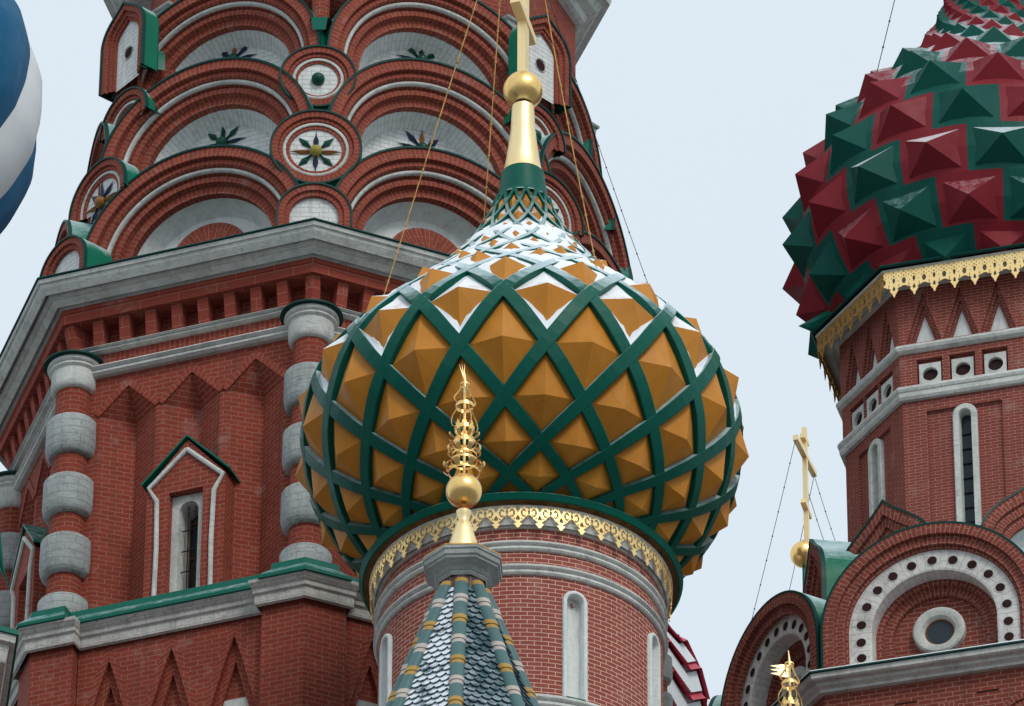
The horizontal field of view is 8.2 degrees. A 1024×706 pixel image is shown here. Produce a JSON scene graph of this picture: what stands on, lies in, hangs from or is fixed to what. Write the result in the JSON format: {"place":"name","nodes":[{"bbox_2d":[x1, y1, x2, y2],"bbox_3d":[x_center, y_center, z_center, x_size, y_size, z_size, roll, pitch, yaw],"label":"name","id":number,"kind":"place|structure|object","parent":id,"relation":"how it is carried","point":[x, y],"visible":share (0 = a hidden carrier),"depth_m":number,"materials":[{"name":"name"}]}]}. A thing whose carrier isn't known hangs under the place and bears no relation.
{"place":"outdoors","nodes":[
{"label":"outdoors","id":0,"kind":"place"},
{"bbox_2d":[0,0,41,585],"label":"striped dome tower","id":1,"kind":"structure","parent":0,"point":[20,95],"depth_m":96.03,"materials":[{"name":"white paint"}]},
{"bbox_2d":[0,0,632,705],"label":"church tower","id":2,"kind":"structure","parent":0,"point":[214,274],"depth_m":107.50,"materials":[{"name":"red brick"}]},
{"bbox_2d":[9,524,47,666],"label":"window","id":3,"kind":"structure","parent":2,"relation":"in","point":[26,587],"depth_m":107.39,"materials":[{"name":"red brick"}]},
{"bbox_2d":[142,434,240,597],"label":"window","id":4,"kind":"structure","parent":2,"relation":"in","point":[190,505],"depth_m":105.19,"materials":[{"name":"red brick"}]},
{"bbox_2d":[0,0,943,705],"label":"sky","id":5,"kind":"structure","parent":0,"point":[706,112],"materials":[{"name":"white"}]},
{"bbox_2d":[295,0,748,705],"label":"chapel tower","id":6,"kind":"structure","parent":0,"point":[613,456],"depth_m":97.50,"materials":[{"name":"green paint"}]},
{"bbox_2d":[667,624,709,705],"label":"zigzag dome tower","id":7,"kind":"structure","parent":0,"point":[687,686],"depth_m":117.26,"materials":[{"name":"white paint"}]},
{"bbox_2d":[708,0,1023,705],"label":"domed tower","id":8,"kind":"structure","parent":0,"point":[903,243],"depth_m":106.14,"materials":[{"name":"brick"}]},
{"bbox_2d":[752,427,834,617],"bbox_3d":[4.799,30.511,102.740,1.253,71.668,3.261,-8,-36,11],"label":"cross","id":9,"kind":"structure","parent":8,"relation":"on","point":[798,553],"depth_m":122.47,"materials":[{"name":"gold gilded metal"}]},
{"bbox_2d":[868,438,885,517],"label":"slit window","id":10,"kind":"structure","parent":8,"relation":"in","point":[876,467],"depth_m":105.91,"materials":[{"name":"white stone"}]},
{"bbox_2d":[952,403,981,524],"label":"slit window","id":11,"kind":"structure","parent":8,"relation":"in","point":[965,416],"depth_m":104.93,"materials":[{"name":"white stone"}]},
{"label":"ground","id":12,"kind":"structure","parent":0,"visible":0},
{"bbox_2d":[0,625,18,705],"bbox_3d":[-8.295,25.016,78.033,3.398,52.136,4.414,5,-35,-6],"label":"eave corner","id":13,"kind":"object","parent":12,"relation":"on","point":[9,637],"visible":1,"depth_m":92.08,"materials":[{"name":"green metal"}]},
{"bbox_2d":[386,365,539,705],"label":"tent turret","id":14,"kind":"object","parent":12,"relation":"on","point":[462,652],"visible":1,"depth_m":79.23,"materials":[{"name":"blue tile"}]},
{"bbox_2d":[663,654,672,705],"bbox_3d":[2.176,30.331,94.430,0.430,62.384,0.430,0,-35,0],"label":"banded column","id":15,"kind":"structure","parent":12,"relation":"on","point":[667,680],"depth_m":112.01,"materials":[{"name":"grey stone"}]},
{"bbox_2d":[770,650,802,705],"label":"weathervane turret","id":16,"kind":"object","parent":12,"relation":"on","point":[787,668],"visible":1,"depth_m":82.04,"materials":[{"name":"gold metal"}]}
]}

